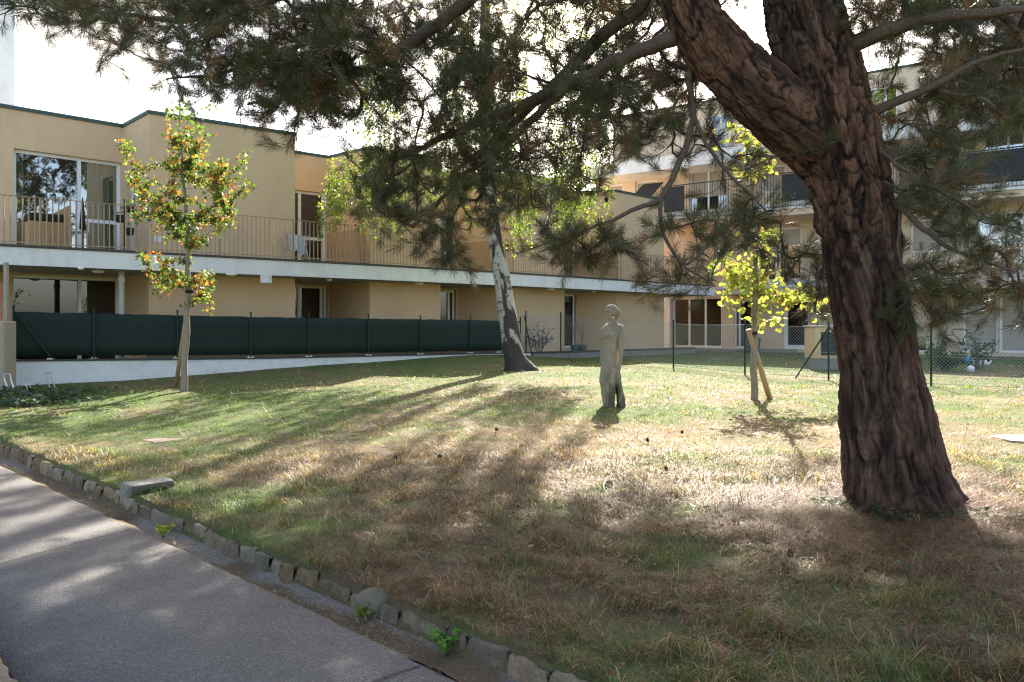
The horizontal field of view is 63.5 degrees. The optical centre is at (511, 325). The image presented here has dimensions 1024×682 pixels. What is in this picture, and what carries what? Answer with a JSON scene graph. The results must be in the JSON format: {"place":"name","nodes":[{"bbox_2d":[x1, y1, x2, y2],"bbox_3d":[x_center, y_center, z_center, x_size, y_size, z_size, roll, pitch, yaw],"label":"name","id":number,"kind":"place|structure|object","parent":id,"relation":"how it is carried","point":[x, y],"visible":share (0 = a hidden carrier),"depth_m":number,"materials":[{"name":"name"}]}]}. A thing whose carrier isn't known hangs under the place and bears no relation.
{"place":"outdoors","nodes":[
{"label":"outdoors","id":0,"kind":"place"},
{"bbox_2d":[0,466,457,681],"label":"path","id":1,"kind":"structure","parent":0,"point":[116,635],"depth_m":4.50,"materials":[{"name":"concrete"}]},
{"bbox_2d":[1,529,419,681],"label":"path joints","id":2,"kind":"object","parent":1,"relation":"on","point":[129,529],"visible":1,"depth_m":3.88,"materials":[{"name":"black rubber"}]},
{"bbox_2d":[0,351,1023,681],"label":"lawn","id":3,"kind":"structure","parent":0,"point":[358,373],"depth_m":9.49,"materials":[{"name":"plant"}]},
{"bbox_2d":[0,321,15,389],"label":"gate pillar","id":4,"kind":"structure","parent":3,"relation":"on","point":[7,346],"depth_m":15.98,"materials":[{"name":"beige concrete"}]},
{"bbox_2d":[0,262,8,320],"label":"trellis screen","id":5,"kind":"object","parent":4,"relation":"on","point":[5,300],"visible":0.95,"depth_m":16.37,"materials":[{"name":"white wood"}]},
{"bbox_2d":[3,373,14,390],"bbox_3d":[-9.513,1.117,15.633,0.346,0.402,0.117,0,0,38],"label":"steel bracket","id":6,"kind":"object","parent":3,"relation":"on","point":[4,374],"visible":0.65,"depth_m":15.64,"materials":[{"name":"silver metal"}]},
{"bbox_2d":[45,372,54,386],"bbox_3d":[-9.233,1.120,16.516,0.306,0.356,0.104,0,0,38],"label":"steel bracket","id":7,"kind":"object","parent":3,"relation":"on","point":[51,378],"visible":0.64,"depth_m":16.51,"materials":[{"name":"grey metal"}]},
{"bbox_2d":[119,477,175,496],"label":"stone block","id":8,"kind":"structure","parent":3,"relation":"on","point":[130,489],"depth_m":7.34,"materials":[{"name":"concrete"}]},
{"bbox_2d":[145,438,182,442],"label":"cover slab","id":9,"kind":"structure","parent":3,"relation":"on","point":[159,440],"depth_m":10.31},
{"bbox_2d":[174,281,193,386],"bbox_3d":[-6.520,0.260,16.405,0.163,2.234,1.380,0,0,-32],"label":"tree stake","id":10,"kind":"object","parent":3,"relation":"on","point":[177,374],"visible":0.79,"depth_m":16.57,"materials":[{"name":"brown wood"}]},
{"bbox_2d":[114,98,257,391],"bbox_3d":[-6.386,-1.571,15.817,3.050,5.809,3.214,0,0,0],"label":"maple tree","id":11,"kind":"object","parent":3,"relation":"on","point":[185,219],"visible":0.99,"depth_m":15.83,"materials":[{"name":"green plant"}]},
{"bbox_2d":[16,352,530,385],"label":"retaining wall","id":12,"kind":"structure","parent":3,"relation":"on","point":[32,371],"depth_m":18.87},
{"bbox_2d":[12,305,520,359],"bbox_3d":[-5.043,0.232,21.781,14.293,1.283,0.613,0,0,-42],"label":"screen fence","id":13,"kind":"object","parent":12,"relation":"on","point":[78,334],"visible":0.95,"depth_m":20.28,"materials":[{"name":"green fabric"}]},
{"bbox_2d":[0,103,715,358],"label":"apartment building","id":14,"kind":"structure","parent":3,"relation":"on","point":[52,163],"depth_m":21.41,"materials":[{"name":"beige paint"}]},
{"bbox_2d":[24,212,63,246],"bbox_3d":[-10.354,-2.055,18.319,0.740,0.800,0.540,0,0,-39],"label":"storage box","id":15,"kind":"object","parent":14,"relation":"on","point":[55,229],"visible":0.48,"depth_m":18.14,"materials":[{"name":"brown wood"}]},
{"bbox_2d":[11,274,117,358],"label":"window","id":16,"kind":"structure","parent":14,"relation":"in","point":[29,293],"depth_m":20.35,"materials":[{"name":"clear glass"}]},
{"bbox_2d":[14,149,119,249],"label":"window","id":17,"kind":"structure","parent":14,"relation":"in","point":[36,174],"depth_m":21.18,"materials":[{"name":"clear glass"}]},
{"bbox_2d":[71,212,88,247],"bbox_3d":[-9.847,-2.110,18.607,0.504,0.911,0.524,0,0,-39],"label":"garden chair","id":18,"kind":"object","parent":14,"relation":"on","point":[73,232],"visible":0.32,"depth_m":18.54,"materials":[{"name":"white plastic"}]},
{"bbox_2d":[79,197,85,247],"bbox_3d":[-9.601,-2.255,18.485,0.320,1.200,0.320,0,0,0],"label":"closed parasol","id":19,"kind":"object","parent":14,"relation":"on","point":[83,221],"visible":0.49,"depth_m":18.46,"materials":[{"name":"black fabric"}]},
{"bbox_2d":[112,199,135,249],"bbox_3d":[-8.932,-2.280,19.034,0.496,1.250,0.277,0,0,-44],"label":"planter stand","id":20,"kind":"object","parent":14,"relation":"on","point":[123,221],"visible":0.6,"depth_m":19.03,"materials":[{"name":"black metal"}]},
{"bbox_2d":[132,174,134,250],"bbox_3d":[-9.238,-2.785,21.035,0.875,2.270,0.877,0,0,0],"label":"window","id":21,"kind":"structure","parent":14,"relation":"in","point":[133,196],"depth_m":21.03,"materials":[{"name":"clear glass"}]},
{"bbox_2d":[283,233,308,259],"bbox_3d":[-5.762,-2.030,22.016,0.640,0.758,0.418,0,0,-41],"label":"drying rack","id":22,"kind":"object","parent":14,"relation":"on","point":[299,244],"visible":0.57,"depth_m":22.08,"materials":[{"name":"metal"}]},
{"bbox_2d":[295,190,325,260],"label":"window","id":23,"kind":"structure","parent":14,"relation":"in","point":[306,203],"depth_m":24.87,"materials":[{"name":"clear glass"}]},
{"bbox_2d":[295,285,325,317],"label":"window","id":24,"kind":"structure","parent":14,"relation":"in","point":[308,299],"depth_m":24.87,"materials":[{"name":"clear glass"}]},
{"bbox_2d":[440,290,453,319],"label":"window","id":25,"kind":"structure","parent":14,"relation":"in","point":[446,296],"depth_m":27.98,"materials":[{"name":"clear glass"}]},
{"bbox_2d":[440,206,454,267],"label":"window","id":26,"kind":"structure","parent":14,"relation":"in","point":[442,206],"depth_m":27.87,"materials":[{"name":"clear glass"}]},
{"bbox_2d":[564,221,573,275],"bbox_3d":[2.139,-2.835,31.659,0.547,2.324,0.377,0,0,-6],"label":"window","id":27,"kind":"structure","parent":14,"relation":"in","point":[564,221],"depth_m":31.74,"materials":[{"name":"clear glass"}]},
{"bbox_2d":[564,294,573,347],"bbox_3d":[1.964,-0.165,31.879,0.868,2.090,0.862,0,0,0],"label":"window","id":28,"kind":"structure","parent":14,"relation":"in","point":[568,298],"depth_m":31.68,"materials":[{"name":"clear glass"}]},
{"bbox_2d":[315,0,656,371],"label":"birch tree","id":29,"kind":"object","parent":3,"relation":"on","point":[516,359],"visible":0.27,"depth_m":21.57,"materials":[{"name":"green plant"}]},
{"bbox_2d":[0,382,1023,681],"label":"ivy","id":30,"kind":"object","parent":3,"relation":"on","point":[28,396],"visible":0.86,"depth_m":6.51,"materials":[{"name":"green plant"}]},
{"bbox_2d":[84,363,998,617],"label":"fallen leaves","id":31,"kind":"object","parent":3,"relation":"on","point":[531,545],"visible":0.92,"depth_m":14.10,"materials":[{"name":"brown plant"}]},
{"bbox_2d":[605,480,612,487],"bbox_3d":[0.881,1.448,7.520,0.072,0.072,0.081,17,23,30],"label":"pine cone","id":32,"kind":"object","parent":3,"relation":"on","point":[610,482],"visible":0.8,"depth_m":7.50,"materials":[{"name":"brown plant"}]},
{"bbox_2d":[599,304,625,406],"bbox_3d":[1.649,0.509,13.498,0.457,1.702,0.388,0,0,0],"label":"statue","id":33,"kind":"object","parent":3,"relation":"on","point":[611,343],"visible":0.96,"depth_m":13.37,"materials":[{"name":"stone"}]},
{"bbox_2d":[531,347,695,357],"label":"terrace kerb","id":34,"kind":"structure","parent":3,"relation":"on","point":[568,354],"depth_m":29.15,"materials":[{"name":"concrete"}]},
{"bbox_2d":[695,348,743,351],"bbox_3d":[8.339,1.170,36.652,3.712,0.260,1.480,0,0,38],"label":"terrace step","id":35,"kind":"object","parent":3,"relation":"on","point":[714,350],"visible":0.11,"depth_m":35.47,"materials":[{"name":"concrete"}]},
{"bbox_2d":[741,324,760,351],"bbox_3d":[10.019,0.532,34.641,0.794,1.235,0.747,0,0,0],"label":"potted plant","id":36,"kind":"object","parent":3,"relation":"on","point":[748,344],"visible":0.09,"depth_m":34.44,"materials":[{"name":"grey plant"}]},
{"bbox_2d":[746,329,772,398],"bbox_3d":[4.312,0.739,14.416,0.659,1.363,0.163,0,0,-33],"label":"tree stake","id":37,"kind":"object","parent":3,"relation":"on","point":[750,333],"visible":0.92,"depth_m":14.36,"materials":[{"name":"brown wood"}]},
{"bbox_2d":[701,122,827,399],"bbox_3d":[4.394,-1.115,14.309,2.397,4.937,1.733,0,0,0],"label":"lime sapling","id":38,"kind":"object","parent":3,"relation":"on","point":[753,283],"visible":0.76,"depth_m":14.29,"materials":[{"name":"yellow plant"}]},
{"bbox_2d":[524,311,1023,387],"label":"wire fence","id":39,"kind":"object","parent":3,"relation":"on","point":[828,329],"visible":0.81,"depth_m":19.85,"materials":[{"name":"green metal"}]},
{"bbox_2d":[759,349,796,352],"bbox_3d":[11.007,1.160,34.964,1.835,0.280,0.880,0,0,38],"label":"doorstep","id":40,"kind":"object","parent":3,"relation":"on","point":[780,350],"visible":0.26,"depth_m":34.54,"materials":[{"name":"concrete"}]},
{"bbox_2d":[786,549,793,557],"bbox_3d":[1.768,1.455,5.259,0.052,0.046,0.046,-48,2,-31],"label":"pine cone","id":41,"kind":"object","parent":3,"relation":"on","point":[791,553],"visible":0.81,"depth_m":5.25,"materials":[{"name":"brown plant"}]},
{"bbox_2d":[587,53,1023,356],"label":"apartment block","id":42,"kind":"structure","parent":3,"relation":"on","point":[633,177],"depth_m":35.09,"materials":[{"name":"beige paint"}]},
{"bbox_2d":[609,184,622,190],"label":"window","id":43,"kind":"structure","parent":42,"relation":"in","point":[619,186],"depth_m":40.23,"materials":[{"name":"beige paint"}]},
{"bbox_2d":[636,180,656,196],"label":"window","id":44,"kind":"structure","parent":42,"relation":"in","point":[638,184],"depth_m":39.32,"materials":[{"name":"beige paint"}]},
{"bbox_2d":[674,297,721,347],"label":"window","id":45,"kind":"structure","parent":42,"relation":"in","point":[709,314],"depth_m":37.63,"materials":[{"name":"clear glass"}]},
{"bbox_2d":[690,170,726,210],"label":"window","id":46,"kind":"structure","parent":42,"relation":"in","point":[707,176],"depth_m":37.59,"materials":[{"name":"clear glass"}]},
{"bbox_2d":[710,113,726,147],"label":"window","id":47,"kind":"structure","parent":42,"relation":"in","point":[720,117],"depth_m":39.70,"materials":[{"name":"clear glass"}]},
{"bbox_2d":[735,300,751,347],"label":"window","id":48,"kind":"structure","parent":42,"relation":"in","point":[738,315],"depth_m":36.40,"materials":[{"name":"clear glass"}]},
{"bbox_2d":[762,164,785,192],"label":"window","id":49,"kind":"structure","parent":42,"relation":"in","point":[779,168],"depth_m":35.47,"materials":[{"name":"grey glass"}]},
{"bbox_2d":[758,227,801,280],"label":"window","id":50,"kind":"structure","parent":42,"relation":"in","point":[794,235],"depth_m":35.10,"materials":[{"name":"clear glass"}]},
{"bbox_2d":[784,299,810,348],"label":"door","id":51,"kind":"structure","parent":42,"relation":"in","point":[797,322],"depth_m":34.96,"materials":[{"name":"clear glass"}]},
{"bbox_2d":[871,86,897,125],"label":"window","id":52,"kind":"structure","parent":42,"relation":"in","point":[875,96],"depth_m":35.52,"materials":[{"name":"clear glass"}]},
{"bbox_2d":[917,334,926,351],"bbox_3d":[15.933,0.700,32.247,0.894,0.740,0.882,0,0,0],"label":"window","id":53,"kind":"structure","parent":42,"relation":"in","point":[923,337],"depth_m":31.95,"materials":[{"name":"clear glass"}]},
{"bbox_2d":[911,219,942,252],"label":"window","id":54,"kind":"structure","parent":42,"relation":"in","point":[918,235],"depth_m":31.95,"materials":[{"name":"grey glass"}]},
{"bbox_2d":[963,294,997,351],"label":"window","id":55,"kind":"structure","parent":42,"relation":"in","point":[991,325],"depth_m":30.70,"materials":[{"name":"grey glass"}]},
{"bbox_2d":[978,211,1023,273],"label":"window","id":56,"kind":"structure","parent":42,"relation":"in","point":[1021,221],"depth_m":31.41,"materials":[{"name":"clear glass"}]},
{"bbox_2d":[983,135,1023,183],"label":"window","id":57,"kind":"structure","parent":42,"relation":"in","point":[1021,139],"depth_m":31.37,"materials":[{"name":"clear glass"}]},
{"bbox_2d":[1000,294,1023,352],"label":"window","id":58,"kind":"structure","parent":42,"relation":"in","point":[1009,317],"depth_m":30.17,"materials":[{"name":"grey glass"}]},
{"bbox_2d":[805,326,837,369],"bbox_3d":[8.680,0.635,22.429,1.260,1.250,0.910,0,0,0],"label":"vent housing","id":59,"kind":"object","parent":3,"relation":"on","point":[809,337],"visible":0.27,"depth_m":22.04,"materials":[{"name":"paint"}]},
{"bbox_2d":[922,336,946,367],"bbox_3d":[11.557,0.698,22.568,0.626,0.969,0.604,0,0,38],"label":"shrub","id":60,"kind":"object","parent":3,"relation":"on","point":[927,351],"visible":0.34,"depth_m":22.60,"materials":[{"name":"green plant"}]},
{"bbox_2d":[924,344,969,370],"bbox_3d":[11.324,0.841,21.439,1.052,0.713,1.010,0,0,18],"label":"shrub","id":61,"kind":"object","parent":3,"relation":"on","point":[944,359],"visible":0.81,"depth_m":21.42,"materials":[{"name":"green plant"}]},
{"bbox_2d":[951,329,973,363],"bbox_3d":[13.542,0.625,24.715,0.495,1.030,0.690,0,0,0],"label":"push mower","id":62,"kind":"object","parent":3,"relation":"on","point":[967,359],"visible":0.51,"depth_m":24.82,"materials":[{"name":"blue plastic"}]},
{"bbox_2d":[967,365,974,371],"bbox_3d":[11.656,1.112,21.000,0.180,0.180,0.180,0,0,0],"label":"ball","id":63,"kind":"object","parent":3,"relation":"on","point":[970,368],"visible":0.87,"depth_m":20.94,"materials":[{"name":"white plastic"}]},
{"bbox_2d":[962,326,999,369],"bbox_3d":[12.274,0.608,21.817,0.968,1.154,0.952,0,0,0],"label":"shrub","id":64,"kind":"object","parent":3,"relation":"on","point":[977,352],"visible":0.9,"depth_m":21.75,"materials":[{"name":"green plant"}]},
{"bbox_2d":[989,434,1023,442],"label":"cover slab","id":65,"kind":"structure","parent":3,"relation":"on","point":[1015,438],"depth_m":10.44,"materials":[{"name":"concrete"}]},
{"bbox_2d":[569,321,579,350],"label":"potted grass","id":66,"kind":"object","parent":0,"point":[573,348],"depth_m":29.31,"materials":[{"name":"green plant"}]},
{"bbox_2d":[578,325,586,349],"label":"potted grass","id":67,"kind":"object","parent":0,"point":[583,347],"depth_m":29.59,"materials":[{"name":"green plant"}]},
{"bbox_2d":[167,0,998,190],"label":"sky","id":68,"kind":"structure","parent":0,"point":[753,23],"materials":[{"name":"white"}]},
{"bbox_2d":[973,360,991,365],"bbox_3d":[13.633,1.093,24.000,0.520,0.140,0.520,0,0,0],"label":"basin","id":69,"kind":"object","parent":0,"point":[988,363],"visible":0.49,"depth_m":23.81,"materials":[{"name":"white plastic"}]},
{"label":"ground","id":70,"kind":"structure","parent":0,"visible":0},
{"bbox_2d":[0,658,17,681],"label":"kerb strip","id":71,"kind":"object","parent":70,"relation":"on","point":[4,676],"visible":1,"depth_m":3.67,"materials":[{"name":"stone"}]},
{"bbox_2d":[0,0,166,123],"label":"tower block","id":72,"kind":"structure","parent":70,"relation":"on","point":[34,74],"depth_m":34.36,"materials":[{"name":"white paint"}]},
{"bbox_2d":[0,456,517,681],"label":"gutter","id":73,"kind":"object","parent":70,"relation":"on","point":[457,665],"visible":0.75,"depth_m":5.02,"materials":[{"name":"concrete"}]},
{"bbox_2d":[154,523,174,537],"bbox_3d":[-2.687,1.576,6.381,0.114,0.130,0.138,0,0,18],"label":"weed","id":74,"kind":"object","parent":73,"relation":"on","point":[162,529],"visible":1,"depth_m":6.35,"materials":[{"name":"green plant"}]},
{"bbox_2d":[352,602,374,621],"bbox_3d":[-0.817,1.582,4.575,0.128,0.119,0.092,0,0,0],"label":"weed","id":75,"kind":"object","parent":73,"relation":"on","point":[359,611],"visible":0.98,"depth_m":4.56,"materials":[{"name":"green plant"}]},
{"bbox_2d":[355,587,388,613],"bbox_3d":[-0.769,1.544,4.633,0.219,0.144,0.146,0,0,0],"label":"boulder","id":76,"kind":"object","parent":73,"relation":"on","point":[374,598],"visible":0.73,"depth_m":4.58,"materials":[{"name":"stone"}]},
{"bbox_2d":[426,624,462,655],"bbox_3d":[-0.324,1.563,4.090,0.174,0.158,0.165,0,0,-29],"label":"weed","id":77,"kind":"object","parent":73,"relation":"on","point":[445,642],"visible":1,"depth_m":4.07,"materials":[{"name":"green plant"}]},
{"bbox_2d":[0,441,589,681],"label":"kerb","id":78,"kind":"structure","parent":70,"relation":"on","point":[520,668],"depth_m":5.22,"materials":[{"name":"stone"}]},
{"bbox_2d":[0,0,1023,517],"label":"pine tree","id":79,"kind":"object","parent":70,"relation":"on","point":[800,104],"visible":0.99,"depth_m":6.90,"materials":[{"name":"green plant"}]},
{"bbox_2d":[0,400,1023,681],"bbox_3d":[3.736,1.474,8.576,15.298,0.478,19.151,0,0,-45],"label":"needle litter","id":80,"kind":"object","parent":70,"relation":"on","point":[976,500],"visible":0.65,"depth_m":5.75,"materials":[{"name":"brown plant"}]},
{"label":"terrace","id":81,"kind":"structure","parent":0,"visible":0},
{"bbox_2d":[527,322,553,351],"bbox_3d":[0.944,0.441,27.818,0.966,1.085,0.902,0,0,0],"label":"shrub","id":82,"kind":"object","parent":81,"relation":"on","point":[538,345],"visible":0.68,"depth_m":27.79,"materials":[{"name":"green plant"}]}
]}

